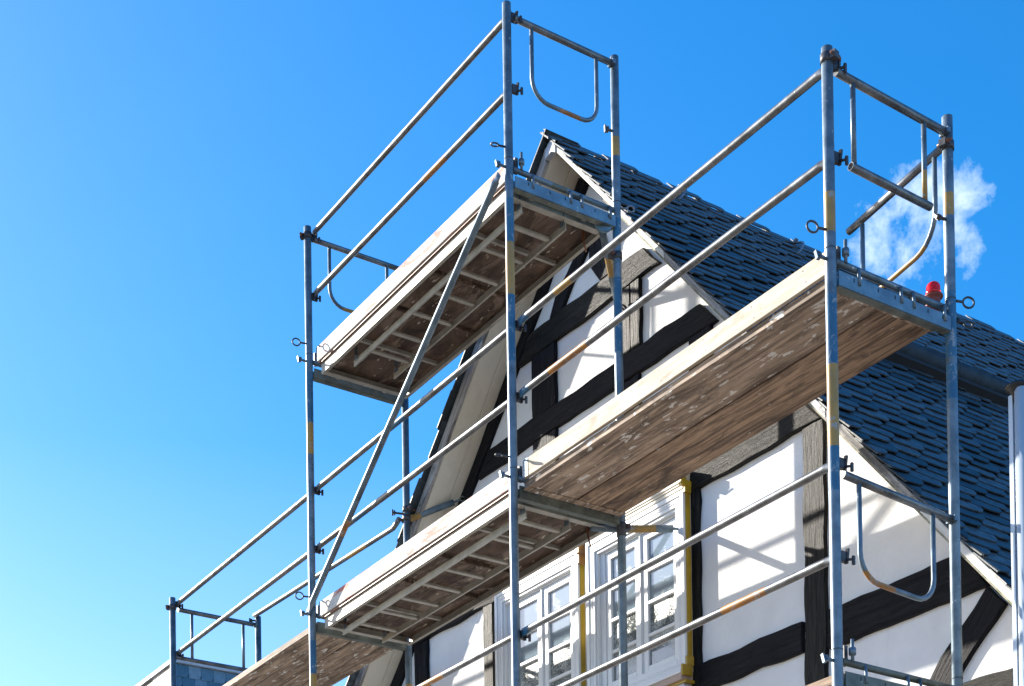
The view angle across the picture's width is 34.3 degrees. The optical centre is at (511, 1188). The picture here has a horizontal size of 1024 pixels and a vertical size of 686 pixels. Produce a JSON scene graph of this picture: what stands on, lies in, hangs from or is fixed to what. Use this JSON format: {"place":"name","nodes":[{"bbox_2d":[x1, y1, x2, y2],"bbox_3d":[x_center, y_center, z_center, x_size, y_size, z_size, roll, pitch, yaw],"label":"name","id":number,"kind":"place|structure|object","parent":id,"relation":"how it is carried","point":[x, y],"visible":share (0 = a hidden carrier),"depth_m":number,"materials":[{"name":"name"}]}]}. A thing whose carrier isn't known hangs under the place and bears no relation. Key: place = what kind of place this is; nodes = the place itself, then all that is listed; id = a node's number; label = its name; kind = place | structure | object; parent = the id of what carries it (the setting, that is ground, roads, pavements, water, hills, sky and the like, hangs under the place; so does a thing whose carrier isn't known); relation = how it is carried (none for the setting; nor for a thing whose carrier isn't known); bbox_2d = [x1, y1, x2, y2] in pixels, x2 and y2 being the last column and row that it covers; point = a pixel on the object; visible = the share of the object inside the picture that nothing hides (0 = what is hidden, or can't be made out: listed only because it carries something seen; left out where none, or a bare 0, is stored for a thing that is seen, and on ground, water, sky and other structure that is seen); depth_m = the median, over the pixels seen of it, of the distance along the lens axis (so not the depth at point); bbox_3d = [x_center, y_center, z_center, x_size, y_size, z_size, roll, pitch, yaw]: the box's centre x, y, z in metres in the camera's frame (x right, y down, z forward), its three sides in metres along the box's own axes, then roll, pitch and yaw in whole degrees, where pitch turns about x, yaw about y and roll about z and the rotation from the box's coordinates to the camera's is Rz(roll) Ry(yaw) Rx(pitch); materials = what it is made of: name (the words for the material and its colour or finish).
{"place":"outdoors","nodes":[
{"label":"outdoors","id":0,"kind":"place"},
{"bbox_2d":[135,660,242,685],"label":"slate clad house","id":1,"kind":"structure","parent":0,"point":[191,674],"depth_m":20.19,"materials":[{"name":"grey stone"}]},
{"bbox_2d":[0,0,1023,685],"label":"sky","id":2,"kind":"structure","parent":0,"point":[164,164],"materials":[{"name":"blue"}]},
{"bbox_3d":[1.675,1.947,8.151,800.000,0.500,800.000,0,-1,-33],"label":"ground","id":3,"kind":"structure","parent":0,"visible":0},
{"bbox_2d":[165,597,261,685],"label":"scaffold frame","id":4,"kind":"object","parent":3,"relation":"on","point":[172,606],"visible":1,"depth_m":15.40,"materials":[{"name":"metal"}]},
{"bbox_2d":[176,607,257,670],"bbox_3d":[-2.778,-5.159,15.652,0.817,0.490,0.060,0,-1,-33],"label":"end guard","id":5,"kind":"object","parent":4,"relation":"attached to","point":[243,623],"visible":0.93,"depth_m":15.61,"materials":[{"name":"metal"}]},
{"bbox_2d":[292,225,414,685],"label":"scaffold frame","id":6,"kind":"object","parent":3,"relation":"on","point":[315,375],"visible":0.81,"depth_m":13.04,"materials":[{"name":"metal"}]},
{"bbox_2d":[176,494,306,605],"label":"guard rail","id":7,"kind":"object","parent":6,"relation":"attached to","point":[253,541],"visible":0.91,"depth_m":14.15,"materials":[{"name":"metal"}]},
{"bbox_2d":[177,551,307,654],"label":"guard rail","id":8,"kind":"object","parent":6,"relation":"attached to","point":[260,590],"visible":0.84,"depth_m":14.14,"materials":[{"name":"metal"}]},
{"bbox_2d":[223,623,392,685],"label":"timber deck","id":9,"kind":"structure","parent":6,"relation":"attached to","point":[287,663],"depth_m":13.90,"materials":[{"name":"brown wood"}]},
{"bbox_2d":[253,517,400,617],"bbox_3d":[-1.688,-5.449,14.702,0.048,0.158,2.820,0,-1,-33],"label":"guard rail","id":10,"kind":"object","parent":6,"relation":"attached to","point":[370,542],"visible":1,"depth_m":14.39,"materials":[{"name":"metal"}]},
{"bbox_2d":[313,237,398,312],"bbox_3d":[-1.225,-7.240,13.299,0.797,0.509,0.060,0,-1,-33],"label":"end guard","id":11,"kind":"object","parent":6,"relation":"attached to","point":[330,246],"visible":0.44,"depth_m":13.21,"materials":[{"name":"metal"}]},
{"bbox_2d":[306,172,500,615],"bbox_3d":[-0.842,-5.498,11.815,0.047,2.013,2.844,0,-1,-33],"label":"diagonal brace","id":12,"kind":"object","parent":6,"relation":"attached to","point":[488,198],"visible":1,"depth_m":11.63,"materials":[{"name":"metal"}]},
{"bbox_2d":[411,496,464,521],"bbox_3d":[-0.609,-5.546,13.564,0.580,0.221,0.049,-1,-1,5],"label":"wall tie","id":13,"kind":"object","parent":6,"relation":"attached to","point":[435,509],"depth_m":13.55,"materials":[{"name":"metal"}]},
{"bbox_2d":[490,0,634,685],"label":"scaffold frame","id":14,"kind":"object","parent":3,"relation":"on","point":[570,205],"visible":0.95,"depth_m":10.70,"materials":[{"name":"metal"}]},
{"bbox_2d":[312,19,501,235],"bbox_3d":[-0.785,-7.547,11.895,0.043,0.054,2.836,0,-1,-33],"label":"guard rail","id":15,"kind":"object","parent":14,"relation":"attached to","point":[434,98],"visible":0.89,"depth_m":11.76,"materials":[{"name":"metal"}]},
{"bbox_2d":[313,93,502,297],"bbox_3d":[-0.778,-7.062,11.888,0.043,0.054,2.836,0,-1,-33],"label":"guard rail","id":16,"kind":"object","parent":14,"relation":"attached to","point":[430,173],"visible":0.85,"depth_m":11.75,"materials":[{"name":"metal"}]},
{"bbox_2d":[315,328,506,491],"bbox_3d":[-0.756,-5.522,11.866,0.043,0.054,2.836,0,-1,-33],"label":"guard rail","id":17,"kind":"object","parent":14,"relation":"attached to","point":[460,370],"visible":0.87,"depth_m":11.66,"materials":[{"name":"metal"}]},
{"bbox_2d":[316,399,507,550],"bbox_3d":[-0.750,-5.058,11.859,0.043,0.054,2.836,0,-1,-33],"label":"guard rail","id":18,"kind":"object","parent":14,"relation":"attached to","point":[473,429],"visible":0.88,"depth_m":11.66,"materials":[{"name":"metal"}]},
{"bbox_2d":[320,184,599,398],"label":"platform deck","id":19,"kind":"structure","parent":14,"relation":"attached to","point":[377,347],"depth_m":11.95,"materials":[{"name":"wood"}]},
{"bbox_2d":[316,167,504,362],"bbox_3d":[-0.763,-6.547,11.848,0.028,0.120,2.756,0,-1,-33],"label":"toe board","id":20,"kind":"object","parent":19,"relation":"on","point":[440,235],"visible":0.94,"depth_m":11.77,"materials":[{"name":"wood"}]},
{"bbox_2d":[323,491,604,645],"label":"platform deck","id":21,"kind":"structure","parent":14,"relation":"attached to","point":[459,570],"depth_m":11.92,"materials":[{"name":"wood"}]},
{"bbox_2d":[319,471,508,616],"bbox_3d":[-0.734,-4.547,11.819,0.028,0.120,2.756,0,-1,-33],"label":"toe board","id":22,"kind":"object","parent":21,"relation":"on","point":[470,506],"visible":1,"depth_m":11.70,"materials":[{"name":"wood"}]},
{"bbox_2d":[417,635,510,685],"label":"guard rail","id":23,"kind":"object","parent":14,"relation":"attached to","point":[470,659],"visible":0.79,"depth_m":11.16,"materials":[{"name":"metal"}]},
{"bbox_2d":[514,15,615,122],"bbox_3d":[0.349,-7.307,10.912,0.797,0.504,0.060,0,-1,-33],"label":"end guard","id":24,"kind":"object","parent":14,"relation":"attached to","point":[564,41],"visible":1,"depth_m":10.89,"materials":[{"name":"metal"}]},
{"bbox_2d":[594,224,613,300],"bbox_3d":[0.707,-6.392,11.500,0.124,0.226,0.904,-1,-1,13],"label":"wall tie","id":25,"kind":"object","parent":14,"relation":"attached to","point":[603,231],"depth_m":11.25,"materials":[{"name":"metal"}]},
{"bbox_2d":[345,129,1023,685],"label":"timber framed house","id":26,"kind":"structure","parent":3,"relation":"on","point":[893,421],"depth_m":11.27,"materials":[{"name":"white paint"}]},
{"bbox_2d":[494,544,586,685],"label":"window","id":27,"kind":"structure","parent":26,"relation":"in","point":[556,653],"depth_m":12.58,"materials":[{"name":"white paint"}]},
{"bbox_2d":[589,524,677,532],"bbox_3d":[0.883,-4.457,11.216,0.744,0.101,0.052,-1,-1,-15],"label":"wall tie","id":28,"kind":"object","parent":26,"relation":"attached to","point":[650,528],"depth_m":11.20,"materials":[{"name":"metal"}]},
{"bbox_2d":[585,474,694,685],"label":"window","id":29,"kind":"structure","parent":26,"relation":"in","point":[659,598],"depth_m":11.60,"materials":[{"name":"white paint"}]},
{"bbox_2d":[806,44,974,685],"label":"scaffold frame","id":30,"kind":"object","parent":3,"relation":"on","point":[857,288],"visible":1,"depth_m":8.32,"materials":[{"name":"metal"}]},
{"bbox_2d":[516,68,821,326],"bbox_3d":[0.817,-5.581,9.478,0.043,0.054,2.836,0,-1,-33],"label":"guard rail","id":31,"kind":"object","parent":30,"relation":"attached to","point":[743,136],"visible":0.88,"depth_m":9.29,"materials":[{"name":"metal"}]},
{"bbox_2d":[517,159,822,398],"bbox_3d":[0.824,-5.117,9.472,0.043,0.054,2.836,0,-1,-33],"label":"guard rail","id":32,"kind":"object","parent":30,"relation":"attached to","point":[760,211],"visible":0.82,"depth_m":9.28,"materials":[{"name":"metal"}]},
{"bbox_2d":[521,463,827,636],"bbox_3d":[0.846,-3.585,9.449,0.043,0.054,2.836,0,-1,-33],"label":"guard rail","id":33,"kind":"object","parent":30,"relation":"attached to","point":[730,519],"visible":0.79,"depth_m":9.26,"materials":[{"name":"grey metal"}]},
{"bbox_2d":[557,556,829,685],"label":"guard rail","id":34,"kind":"object","parent":30,"relation":"attached to","point":[742,601],"visible":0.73,"depth_m":9.11,"materials":[{"name":"metal"}]},
{"bbox_2d":[524,276,932,516],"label":"timber deck","id":35,"kind":"structure","parent":30,"relation":"attached to","point":[765,374],"depth_m":9.52,"materials":[{"name":"brown wood"}]},
{"bbox_2d":[523,252,824,478],"bbox_3d":[0.839,-4.604,9.431,0.028,0.120,2.756,0,-1,-33],"label":"toe board","id":36,"kind":"object","parent":35,"relation":"on","point":[797,283],"visible":1,"depth_m":9.25,"materials":[{"name":"wood"}]},
{"bbox_2d":[925,281,942,310],"bbox_3d":[2.208,-4.680,8.703,0.100,0.140,0.100,0,-1,-33],"label":"warning lamp","id":37,"kind":"object","parent":35,"relation":"on","point":[933,291],"visible":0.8,"depth_m":8.67,"materials":[{"name":"red plastic"}]},
{"bbox_2d":[806,673,844,685],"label":"timber deck","id":38,"kind":"structure","parent":30,"relation":"attached to","point":[826,681],"depth_m":8.36,"materials":[{"name":"brown wood"}]},
{"bbox_2d":[833,67,950,210],"bbox_3d":[1.951,-5.336,8.495,0.798,0.506,0.060,0,-1,-33],"label":"end guard","id":39,"kind":"object","parent":30,"relation":"attached to","point":[855,83],"visible":1,"depth_m":8.47,"materials":[{"name":"metal"}]},
{"bbox_2d":[846,147,941,287],"bbox_3d":[2.110,-5.275,9.158,0.041,0.514,0.851,0,-1,-23],"label":"end guard","id":40,"kind":"object","parent":30,"relation":"attached to","point":[903,182],"visible":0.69,"depth_m":9.04,"materials":[{"name":"metal"}]},
{"bbox_2d":[840,470,957,601],"bbox_3d":[1.980,-3.292,8.465,0.798,0.554,0.060,0,-1,-33],"label":"end guard","id":41,"kind":"object","parent":30,"relation":"attached to","point":[931,511],"visible":1,"depth_m":8.43,"materials":[{"name":"metal"}]},
{"bbox_2d":[1005,379,1023,685],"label":"scaffold pole","id":42,"kind":"object","parent":3,"relation":"on","point":[1014,389],"visible":1,"depth_m":8.36,"materials":[{"name":"grey metal"}]}
]}

